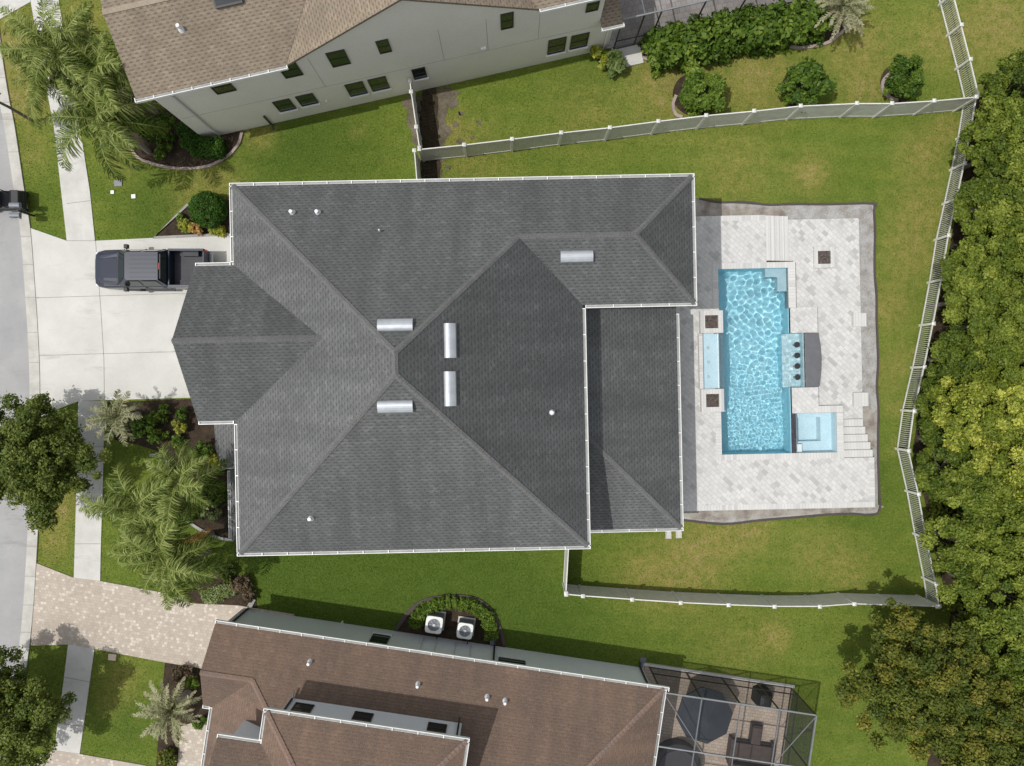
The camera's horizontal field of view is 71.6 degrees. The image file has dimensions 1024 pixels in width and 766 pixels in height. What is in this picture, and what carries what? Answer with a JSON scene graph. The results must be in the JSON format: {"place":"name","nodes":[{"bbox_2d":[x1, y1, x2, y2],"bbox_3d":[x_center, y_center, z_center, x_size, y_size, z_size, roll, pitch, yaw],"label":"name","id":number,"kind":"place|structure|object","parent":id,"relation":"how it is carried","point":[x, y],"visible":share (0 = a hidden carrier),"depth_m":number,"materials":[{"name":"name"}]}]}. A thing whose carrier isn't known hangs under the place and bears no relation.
{"place":"outdoors","nodes":[
{"label":"outdoors","id":0,"kind":"place"},
{"bbox_2d":[0,108,28,677],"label":"street","id":1,"kind":"structure","parent":0,"point":[14,365],"depth_m":37.49,"materials":[{"name":"asphalt"}]},
{"bbox_2d":[0,189,27,211],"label":"golf cart","id":2,"kind":"object","parent":1,"relation":"on","point":[11,196],"visible":0.79,"depth_m":36.87,"materials":[{"name":"black plastic"}]},
{"bbox_2d":[0,36,39,681],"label":"kerb","id":3,"kind":"structure","parent":1,"relation":"on","point":[32,326],"depth_m":37.45,"materials":[{"name":"concrete"}]},
{"bbox_2d":[30,0,94,239],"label":"sidewalk","id":4,"kind":"structure","parent":0,"point":[78,215],"depth_m":37.46,"materials":[{"name":"concrete"}]},
{"bbox_2d":[54,645,94,753],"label":"sidewalk","id":5,"kind":"structure","parent":0,"point":[79,662],"depth_m":37.46,"materials":[{"name":"concrete"}]},
{"bbox_2d":[29,750,146,765],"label":"paver driveway","id":6,"kind":"structure","parent":0,"point":[60,758],"depth_m":37.45,"materials":[{"name":"stone"}]},
{"bbox_2d":[74,401,104,580],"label":"sidewalk","id":7,"kind":"structure","parent":0,"point":[87,553],"depth_m":37.46,"materials":[{"name":"concrete"}]},
{"bbox_2d":[30,228,233,415],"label":"driveway","id":8,"kind":"structure","parent":0,"point":[133,323],"depth_m":37.45,"materials":[{"name":"concrete"}]},
{"bbox_2d":[95,244,212,291],"bbox_3d":[-18.523,-5.860,36.498,5.990,1.914,2.400,0,90,0],"label":"pickup truck","id":9,"kind":"object","parent":8,"relation":"on","point":[125,270],"visible":0.89,"depth_m":36.24,"materials":[{"name":"black metal"}]},
{"bbox_2d":[31,563,293,667],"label":"paver driveway","id":10,"kind":"structure","parent":0,"point":[111,617],"depth_m":37.45,"materials":[{"name":"stone"}]},
{"bbox_2d":[0,0,1023,765],"bbox_3d":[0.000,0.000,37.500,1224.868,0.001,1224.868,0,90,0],"label":"ground","id":11,"kind":"structure","parent":0,"point":[614,162],"depth_m":37.50,"materials":[{"name":"green plant"}]},
{"bbox_2d":[0,645,77,765],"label":"oak tree","id":12,"kind":"object","parent":11,"relation":"on","point":[23,720],"visible":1,"depth_m":34.02,"materials":[{"name":"green plant"}]},
{"bbox_2d":[0,391,112,534],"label":"oak tree","id":13,"kind":"object","parent":11,"relation":"on","point":[30,438],"visible":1,"depth_m":34.18,"materials":[{"name":"green plant"}]},
{"bbox_2d":[107,399,230,537],"bbox_3d":[-17.720,4.578,37.500,7.399,0.040,7.466,0,90,0],"label":"mulch bed","id":14,"kind":"object","parent":11,"relation":"on","point":[195,433],"visible":0.3,"depth_m":37.48,"materials":[{"name":"soil"}]},
{"bbox_2d":[82,389,142,446],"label":"palm","id":15,"kind":"object","parent":14,"relation":"on","point":[114,418],"visible":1,"depth_m":35.08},
{"bbox_2d":[78,462,196,550],"bbox_3d":[-17.196,5.258,34.224,4.483,6.560,3.901,-39,90,0],"label":"palm tree","id":16,"kind":"object","parent":14,"relation":"on","point":[126,509],"visible":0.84,"depth_m":31.96,"materials":[{"name":"plant"}]},
{"bbox_2d":[106,495,231,608],"bbox_3d":[-15.648,7.941,34.118,4.547,6.773,5.017,-30,90,0],"label":"palm tree","id":17,"kind":"object","parent":14,"relation":"on","point":[156,552],"visible":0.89,"depth_m":32.13,"materials":[{"name":"plant"}]},
{"bbox_2d":[144,439,228,537],"bbox_3d":[-15.073,4.832,34.262,3.698,6.484,4.473,0,90,0],"label":"palm tree","id":18,"kind":"object","parent":14,"relation":"on","point":[186,478],"visible":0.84,"depth_m":31.99,"materials":[{"name":"plant"}]},
{"bbox_2d":[115,59,242,166],"bbox_3d":[-18.259,-13.957,37.500,8.097,0.040,5.016,23,90,0],"label":"mulch bed","id":19,"kind":"object","parent":11,"relation":"on","point":[177,156],"visible":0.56,"depth_m":37.48,"materials":[{"name":"soil"}]},
{"bbox_2d":[0,35,104,129],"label":"palm tree","id":20,"kind":"object","parent":19,"relation":"on","point":[35,99],"visible":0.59,"depth_m":32.08,"materials":[{"name":"plant"}]},
{"bbox_2d":[0,0,128,107],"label":"palm tree","id":21,"kind":"object","parent":19,"relation":"on","point":[46,39],"visible":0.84,"depth_m":31.04,"materials":[{"name":"plant"}]},
{"bbox_2d":[41,2,158,130],"bbox_3d":[-18.741,-14.377,34.057,4.402,6.894,4.895,20,90,0],"label":"palm tree","id":22,"kind":"object","parent":19,"relation":"on","point":[113,66],"visible":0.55,"depth_m":31.60,"materials":[{"name":"plant"}]},
{"bbox_2d":[42,67,169,181],"bbox_3d":[-19.066,-12.229,34.331,5.476,6.347,4.848,0,90,0],"label":"palm tree","id":23,"kind":"object","parent":19,"relation":"on","point":[92,119],"visible":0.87,"depth_m":32.57,"materials":[{"name":"plant"}]},
{"bbox_2d":[128,131,243,169],"bbox_3d":[-17.278,-12.247,37.450,6.246,0.100,2.029,0,90,0],"label":"garden edging","id":24,"kind":"object","parent":19,"relation":"on","point":[233,150],"visible":0.84,"depth_m":37.40,"materials":[{"name":"grey concrete"}]},
{"bbox_2d":[173,121,226,160],"bbox_3d":[-16.301,-12.557,37.054,2.970,0.932,1.685,31,90,0],"label":"shrub","id":25,"kind":"object","parent":19,"relation":"on","point":[195,144],"visible":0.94,"depth_m":36.78,"materials":[{"name":"green plant"}]},
{"bbox_2d":[156,663,208,765],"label":"mulch bed","id":26,"kind":"object","parent":11,"relation":"on","point":[197,706],"visible":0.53,"depth_m":37.48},
{"bbox_2d":[132,676,201,746],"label":"palm","id":27,"kind":"object","parent":26,"relation":"on","point":[167,711],"visible":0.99,"depth_m":35.28,"materials":[{"name":"plant"}]},
{"bbox_2d":[147,525,223,610],"bbox_3d":[-15.898,8.633,35.071,3.901,4.869,3.584,-26,90,0],"label":"palm tree","id":28,"kind":"object","parent":11,"relation":"on","point":[189,582],"visible":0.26,"depth_m":33.54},
{"bbox_2d":[177,718,207,765],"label":"paver path","id":29,"kind":"structure","parent":11,"relation":"on","point":[190,752],"depth_m":37.45,"materials":[{"name":"stone"}]},
{"bbox_2d":[156,200,229,235],"bbox_3d":[-16.639,-8.699,37.500,4.561,0.040,1.993,0,90,0],"label":"mulch bed","id":30,"kind":"object","parent":11,"relation":"on","point":[170,228],"visible":0.31,"depth_m":37.48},
{"bbox_2d":[188,190,227,228],"bbox_3d":[-15.738,-8.958,36.711,2.056,1.608,1.993,0,90,0],"label":"clipped shrub","id":31,"kind":"object","parent":30,"relation":"on","point":[203,214],"visible":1,"depth_m":36.24,"materials":[{"name":"green plant"}]},
{"bbox_2d":[187,567,256,607],"bbox_3d":[-15.197,10.753,37.500,3.822,0.040,2.179,10,90,0],"label":"mulch bed","id":32,"kind":"object","parent":11,"relation":"on","point":[237,599],"visible":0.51,"depth_m":37.48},
{"bbox_2d":[200,580,236,604],"bbox_3d":[-15.345,10.994,37.167,2.094,0.705,1.063,-24,90,0],"label":"variegated hedge","id":33,"kind":"object","parent":32,"relation":"on","point":[213,594],"visible":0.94,"depth_m":37.05,"materials":[{"name":"green plant"}]},
{"bbox_2d":[101,0,624,136],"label":"tan roofed house","id":34,"kind":"structure","parent":11,"relation":"on","point":[212,68],"depth_m":31.59,"materials":[{"name":"paint"}]},
{"bbox_2d":[401,96,420,146],"bbox_3d":[-5.007,-13.740,37.504,1.098,0.032,2.993,-15,90,0],"label":"soil patch","id":35,"kind":"object","parent":11,"relation":"on","point":[407,104],"visible":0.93,"depth_m":37.49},
{"bbox_2d":[420,87,441,178],"bbox_3d":[-4.291,-13.070,37.502,1.144,0.036,5.804,0,90,0],"label":"soil patch","id":36,"kind":"object","parent":11,"relation":"on","point":[429,96],"visible":0.69,"depth_m":37.48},
{"bbox_2d":[171,173,696,555],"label":"grey roofed house","id":37,"kind":"structure","parent":11,"relation":"on","point":[429,365],"depth_m":30.26,"materials":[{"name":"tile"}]},
{"bbox_2d":[200,603,668,765],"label":"brown roofed house","id":38,"kind":"structure","parent":11,"relation":"on","point":[281,690],"depth_m":33.43,"materials":[{"name":"tile"}]},
{"bbox_2d":[417,86,459,177],"bbox_3d":[-3.921,-13.035,37.504,2.395,0.032,5.502,0,90,0],"label":"soil patch","id":39,"kind":"object","parent":11,"relation":"on","point":[442,92],"visible":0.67,"depth_m":37.49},
{"bbox_2d":[398,598,504,646],"bbox_3d":[-3.174,12.512,37.500,5.950,0.040,2.504,6,90,0],"label":"mulch bed","id":40,"kind":"object","parent":11,"relation":"on","point":[450,625],"visible":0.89,"depth_m":37.48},
{"bbox_2d":[394,594,506,645],"bbox_3d":[-3.107,12.290,37.460,6.010,0.080,2.384,8,90,0],"label":"garden edging","id":41,"kind":"object","parent":40,"relation":"on","point":[410,610],"visible":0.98,"depth_m":37.42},
{"bbox_2d":[408,594,499,640],"bbox_3d":[-2.935,12.188,37.223,4.882,0.594,2.195,9,90,0],"label":"curved hedge","id":42,"kind":"object","parent":40,"relation":"on","point":[484,615],"visible":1,"depth_m":37.09,"materials":[{"name":"green plant"}]},
{"bbox_2d":[604,49,625,78],"bbox_3d":[5.297,-16.622,36.917,1.237,1.195,1.420,-30,90,0],"label":"broad leaved plant","id":43,"kind":"object","parent":11,"relation":"on","point":[616,63],"visible":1,"depth_m":36.64,"materials":[{"name":"green plant"}]},
{"bbox_2d":[673,74,710,114],"bbox_3d":[9.628,-15.236,37.500,2.297,0.040,2.289,0,90,0],"label":"mulch bed","id":44,"kind":"object","parent":11,"relation":"on","point":[678,88],"visible":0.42,"depth_m":37.48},
{"bbox_2d":[678,59,727,116],"bbox_3d":[9.753,-14.908,36.376,2.555,2.302,2.988,0,90,0],"label":"round shrub","id":45,"kind":"object","parent":44,"relation":"on","point":[697,80],"visible":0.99,"depth_m":35.78,"materials":[{"name":"green plant"}]},
{"bbox_2d":[417,95,978,161],"bbox_3d":[9.307,-13.231,36.525,28.274,1.950,0.585,-5,90,0],"label":"vinyl fence","id":46,"kind":"object","parent":11,"relation":"on","point":[706,120],"visible":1,"depth_m":36.47,"materials":[{"name":"plastic"}]},
{"bbox_2d":[607,0,808,48],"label":"patio","id":47,"kind":"structure","parent":11,"relation":"on","point":[630,29],"depth_m":37.43,"materials":[{"name":"concrete"}]},
{"bbox_2d":[613,0,828,49],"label":"screen enclosure","id":48,"kind":"object","parent":47,"relation":"on","point":[658,11],"visible":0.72,"depth_m":34.52,"materials":[{"name":"grey metal"}]},
{"bbox_2d":[644,662,794,687],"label":"patio kerb","id":49,"kind":"structure","parent":11,"relation":"on","point":[719,675],"depth_m":37.34,"materials":[{"name":"concrete"}]},
{"bbox_2d":[627,1,848,56],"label":"mulch bed","id":50,"kind":"object","parent":11,"relation":"on","point":[828,33],"visible":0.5,"depth_m":37.48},
{"bbox_2d":[637,0,835,80],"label":"leafy hedge","id":51,"kind":"object","parent":50,"relation":"on","point":[723,36],"visible":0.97,"depth_m":35.95,"materials":[{"name":"green plant"}]},
{"bbox_2d":[814,0,875,39],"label":"palm","id":52,"kind":"object","parent":50,"relation":"on","point":[843,7],"visible":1,"depth_m":35.19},
{"bbox_2d":[695,201,786,215],"bbox_3d":[11.138,-9.164,37.492,6.737,0.056,1.084,0,90,0],"label":"gravel strip","id":53,"kind":"object","parent":11,"relation":"on","point":[704,208],"visible":0.52,"depth_m":37.46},
{"bbox_2d":[564,584,939,608],"bbox_3d":[12.028,11.045,36.525,18.824,1.950,0.463,2,90,0],"label":"vinyl fence","id":54,"kind":"object","parent":11,"relation":"on","point":[819,601],"visible":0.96,"depth_m":36.47,"materials":[{"name":"plastic"}]},
{"bbox_2d":[680,215,869,510],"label":"pool deck","id":55,"kind":"structure","parent":11,"relation":"on","point":[708,479],"depth_m":37.10,"materials":[{"name":"beige stone"}]},
{"bbox_2d":[698,334,719,388],"bbox_3d":[10.393,-1.143,37.740,1.350,1.720,2.870,-1,90,0],"label":"water feature","id":56,"kind":"object","parent":55,"relation":"on","point":[708,360],"visible":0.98,"depth_m":37.08,"materials":[{"name":"liquid"}]},
{"bbox_2d":[699,310,722,333],"bbox_3d":[10.356,-3.178,37.170,1.180,0.660,1.160,-1,90,0],"label":"fire pit","id":57,"kind":"object","parent":55,"relation":"in","point":[710,321],"visible":0.99,"depth_m":36.84,"materials":[{"name":"stone"}]},
{"bbox_2d":[700,389,723,411],"bbox_3d":[10.411,0.907,37.170,1.180,0.660,1.190,-1,90,0],"label":"fire pit","id":58,"kind":"object","parent":55,"relation":"in","point":[711,400],"visible":1,"depth_m":36.84,"materials":[{"name":"stone"}]},
{"bbox_2d":[685,215,874,510],"bbox_3d":[13.988,-1.043,37.123,9.904,0.054,15.471,0,90,0],"label":"deck border","id":59,"kind":"object","parent":55,"relation":"on","point":[771,506],"visible":1,"depth_m":37.10,"materials":[{"name":"stone"}]},
{"bbox_2d":[766,215,788,261],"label":"stone steps","id":60,"kind":"structure","parent":11,"relation":"on","point":[777,244],"depth_m":37.24,"materials":[{"name":"stone"}]},
{"bbox_2d":[683,199,877,522],"bbox_3d":[13.716,-1.149,37.495,11.216,0.050,17.162,0,90,0],"label":"gravel strip","id":61,"kind":"object","parent":11,"relation":"on","point":[863,213],"visible":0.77,"depth_m":37.47,"materials":[{"name":"gravel"}]},
{"bbox_2d":[684,197,880,524],"bbox_3d":[14.257,-1.148,37.470,10.420,0.060,17.281,0,90,0],"label":"garden edging","id":62,"kind":"object","parent":11,"relation":"on","point":[877,349],"visible":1,"depth_m":37.44,"materials":[{"name":"concrete"}]},
{"bbox_2d":[683,505,883,520],"bbox_3d":[14.132,6.771,37.492,10.938,0.056,0.980,0,90,0],"label":"gravel strip","id":63,"kind":"object","parent":11,"relation":"on","point":[725,515],"visible":0.66,"depth_m":37.46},
{"bbox_2d":[782,77,812,105],"bbox_3d":[15.203,-15.507,37.500,2.027,0.040,2.020,0,90,0],"label":"mulch bed","id":64,"kind":"object","parent":11,"relation":"on","point":[790,104],"visible":0.19,"depth_m":37.48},
{"bbox_2d":[775,56,836,112],"bbox_3d":[14.890,-15.252,36.286,2.779,2.486,2.490,-36,90,0],"label":"round shrub","id":65,"kind":"object","parent":64,"relation":"on","point":[820,83],"visible":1,"depth_m":35.77,"materials":[{"name":"green plant"}]},
{"bbox_2d":[768,218,862,418],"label":"pool patio","id":66,"kind":"structure","parent":11,"relation":"on","point":[832,295],"depth_m":37.44,"materials":[{"name":"beige stone"}]},
{"bbox_2d":[803,333,820,386],"bbox_3d":[15.676,-1.204,37.225,0.825,0.550,2.810,-1,90,0],"label":"bar counter","id":67,"kind":"object","parent":66,"relation":"on","point":[812,362],"visible":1,"depth_m":36.95,"materials":[{"name":"stone"}]},
{"bbox_2d":[813,247,834,268],"bbox_3d":[16.401,-6.595,37.390,1.070,0.220,1.100,-1,90,0],"label":"fire pit","id":68,"kind":"object","parent":66,"relation":"on","point":[823,257],"visible":1,"depth_m":37.28,"materials":[{"name":"stone"}]},
{"bbox_2d":[843,418,872,456],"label":"stone steps","id":69,"kind":"structure","parent":11,"relation":"on","point":[856,443],"depth_m":37.26,"materials":[{"name":"stone"}]},
{"bbox_2d":[880,66,909,101],"bbox_3d":[20.439,-15.845,37.500,2.027,0.040,2.020,0,90,0],"label":"mulch bed","id":70,"kind":"object","parent":11,"relation":"on","point":[900,99],"visible":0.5,"depth_m":37.48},
{"bbox_2d":[883,54,924,98],"bbox_3d":[20.119,-15.767,36.424,1.940,2.194,2.465,16,90,0],"label":"round shrub","id":71,"kind":"object","parent":70,"relation":"on","point":[899,83],"visible":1,"depth_m":35.95,"materials":[{"name":"green plant"}]},
{"bbox_2d":[833,597,1017,764],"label":"crepe myrtle","id":72,"kind":"object","parent":11,"relation":"on","point":[905,683],"visible":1,"depth_m":32.66,"materials":[{"name":"green plant"}]},
{"bbox_2d":[913,387,958,437],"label":"woodland tree","id":73,"kind":"object","parent":11,"relation":"on","point":[923,403],"visible":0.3,"depth_m":35.27,"materials":[{"name":"green plant"}]},
{"bbox_2d":[895,94,977,607],"bbox_3d":[21.718,-1.709,36.840,2.333,1.320,26.299,4,90,0],"label":"vinyl fence","id":74,"kind":"object","parent":11,"relation":"on","point":[914,410],"visible":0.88,"depth_m":36.88,"materials":[{"name":"plastic"}]},
{"bbox_2d":[918,363,961,405],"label":"woodland tree","id":75,"kind":"object","parent":11,"relation":"on","point":[931,375],"visible":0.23,"depth_m":35.03,"materials":[{"name":"green plant"}]},
{"bbox_2d":[927,268,980,328],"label":"woodland tree","id":76,"kind":"object","parent":11,"relation":"on","point":[954,313],"visible":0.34,"depth_m":34.12,"materials":[{"name":"green plant"}]},
{"bbox_2d":[938,0,979,97],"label":"vinyl fence","id":77,"kind":"object","parent":11,"relation":"on","point":[955,29],"visible":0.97,"depth_m":36.84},
{"bbox_2d":[918,514,1010,582],"bbox_3d":[22.025,7.927,35.175,4.336,4.658,3.696,0,90,0],"label":"woodland tree","id":78,"kind":"object","parent":11,"relation":"on","point":[960,558],"visible":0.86,"depth_m":33.55,"materials":[{"name":"green plant"}]},
{"bbox_2d":[907,684,1023,765],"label":"crepe myrtle","id":79,"kind":"object","parent":11,"relation":"on","point":[1000,734],"visible":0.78,"depth_m":32.61,"materials":[{"name":"green plant"}]},
{"bbox_2d":[913,74,1023,765],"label":"undergrowth soil","id":80,"kind":"structure","parent":11,"relation":"on","point":[940,326],"depth_m":37.48,"materials":[{"name":"soil"}]},
{"bbox_2d":[913,443,973,500],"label":"woodland tree","id":81,"kind":"object","parent":80,"relation":"on","point":[925,468],"visible":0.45,"depth_m":34.25,"materials":[{"name":"green plant"}]},
{"bbox_2d":[927,326,985,380],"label":"woodland tree","id":82,"kind":"object","parent":80,"relation":"on","point":[952,357],"visible":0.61,"depth_m":34.15,"materials":[{"name":"green plant"}]},
{"bbox_2d":[918,83,1023,756],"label":"undergrowth","id":83,"kind":"object","parent":80,"relation":"on","point":[939,503],"visible":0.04,"depth_m":37.04,"materials":[{"name":"green plant"}]},
{"bbox_2d":[925,445,1019,534],"bbox_3d":[22.578,5.181,34.895,3.981,5.219,4.383,-44,90,0],"label":"woodland tree","id":84,"kind":"object","parent":80,"relation":"on","point":[976,496],"visible":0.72,"depth_m":32.99,"materials":[{"name":"green plant"}]},
{"bbox_2d":[925,360,1023,456],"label":"woodland tree","id":85,"kind":"object","parent":80,"relation":"on","point":[968,396],"visible":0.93,"depth_m":32.80,"materials":[{"name":"green plant"}]},
{"bbox_2d":[934,548,1023,653],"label":"woodland tree","id":86,"kind":"object","parent":80,"relation":"on","point":[991,624],"visible":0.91,"depth_m":32.92,"materials":[{"name":"green plant"}]},
{"bbox_2d":[949,282,1023,363],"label":"woodland tree","id":87,"kind":"object","parent":80,"relation":"on","point":[988,332],"visible":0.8,"depth_m":32.71,"materials":[{"name":"green plant"}]},
{"bbox_2d":[962,498,1023,580],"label":"woodland tree","id":88,"kind":"object","parent":80,"relation":"on","point":[1010,546],"visible":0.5,"depth_m":32.79,"materials":[{"name":"green plant"}]},
{"bbox_2d":[969,428,1023,504],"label":"woodland tree","id":89,"kind":"object","parent":80,"relation":"on","point":[1014,477],"visible":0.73,"depth_m":32.58,"materials":[{"name":"green plant"}]},
{"bbox_2d":[973,47,1023,122],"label":"woodland tree","id":90,"kind":"object","parent":80,"relation":"on","point":[1011,67],"visible":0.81,"depth_m":33.59,"materials":[{"name":"green plant"}]},
{"bbox_2d":[974,365,1023,445],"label":"woodland tree","id":91,"kind":"object","parent":80,"relation":"on","point":[1015,400],"visible":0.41,"depth_m":32.10,"materials":[{"name":"green plant"}]},
{"bbox_2d":[978,245,1023,323],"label":"woodland tree","id":92,"kind":"object","parent":80,"relation":"on","point":[1016,307],"visible":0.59,"depth_m":32.63,"materials":[{"name":"green plant"}]},
{"bbox_2d":[979,599,1023,695],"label":"woodland tree","id":93,"kind":"object","parent":80,"relation":"on","point":[1008,662],"visible":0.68,"depth_m":33.21,"materials":[{"name":"green plant"}]},
{"bbox_2d":[979,323,1023,411],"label":"woodland tree","id":94,"kind":"object","parent":80,"relation":"on","point":[1012,372],"visible":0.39,"depth_m":32.53,"materials":[{"name":"green plant"}]},
{"bbox_2d":[980,134,1023,221],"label":"woodland tree","id":95,"kind":"object","parent":80,"relation":"on","point":[1012,189],"visible":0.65,"depth_m":32.76,"materials":[{"name":"green plant"}]},
{"bbox_2d":[938,197,1023,300],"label":"woodland tree","id":96,"kind":"object","parent":11,"relation":"on","point":[969,279],"visible":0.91,"depth_m":32.85,"materials":[{"name":"green plant"}]},
{"bbox_2d":[948,176,1014,238],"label":"woodland tree","id":97,"kind":"object","parent":11,"relation":"on","point":[974,191],"visible":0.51,"depth_m":34.04,"materials":[{"name":"green plant"}]},
{"bbox_2d":[956,104,1023,180],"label":"woodland tree","id":98,"kind":"object","parent":11,"relation":"on","point":[989,138],"visible":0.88,"depth_m":33.11,"materials":[{"name":"green plant"}]},
{"bbox_2d":[656,738,701,765],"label":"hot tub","id":99,"kind":"object","parent":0,"point":[668,757],"visible":0.74,"depth_m":36.69,"materials":[{"name":"grey plastic"}]},
{"bbox_2d":[642,664,792,765],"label":"patio","id":100,"kind":"structure","parent":0,"point":[672,728],"depth_m":37.43,"materials":[{"name":"stone"}]},
{"bbox_2d":[676,686,732,743],"bbox_3d":[9.616,16.593,36.155,2.638,2.550,2.638,17,90,0],"label":"patio umbrella","id":101,"kind":"object","parent":100,"relation":"on","point":[715,719],"visible":0.94,"depth_m":35.28,"materials":[{"name":"grey fabric"}]},
{"bbox_2d":[649,667,816,765],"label":"screen enclosure","id":102,"kind":"object","parent":100,"relation":"on","point":[757,706],"visible":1,"depth_m":34.32,"materials":[{"name":"grey metal"}]},
{"bbox_2d":[725,721,775,765],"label":"patio sofa","id":103,"kind":"object","parent":100,"relation":"on","point":[753,746],"visible":0.89,"depth_m":37.00,"materials":[{"name":"fabric"}]},
{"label":"pool bed","id":104,"kind":"structure","parent":0,"visible":0},
{"bbox_2d":[715,268,804,454],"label":"swimming pool","id":105,"kind":"structure","parent":104,"relation":"on","point":[758,361],"depth_m":37.23,"materials":[{"name":"liquid"}]},
{"bbox_2d":[712,262,843,460],"bbox_3d":[13.894,-1.142,37.440,6.872,0.720,9.779,0,90,0],"label":"coping","id":106,"kind":"object","parent":105,"relation":"on","point":[791,291],"visible":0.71,"depth_m":37.08,"materials":[{"name":"stone"}]},
{"bbox_2d":[789,307,817,332],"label":"stone block","id":107,"kind":"structure","parent":106,"relation":"on","point":[803,320],"depth_m":37.05,"materials":[{"name":"stone"}]},
{"bbox_2d":[790,387,818,412],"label":"stone block","id":108,"kind":"structure","parent":105,"relation":"on","point":[804,399],"depth_m":37.05,"materials":[{"name":"stone"}]},
{"bbox_2d":[791,412,836,452],"bbox_3d":[15.773,2.600,37.850,2.350,1.500,2.060,-1,90,0],"label":"spa","id":109,"kind":"object","parent":105,"relation":"attached to","point":[813,432],"visible":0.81,"depth_m":37.72,"materials":[{"name":"liquid"}]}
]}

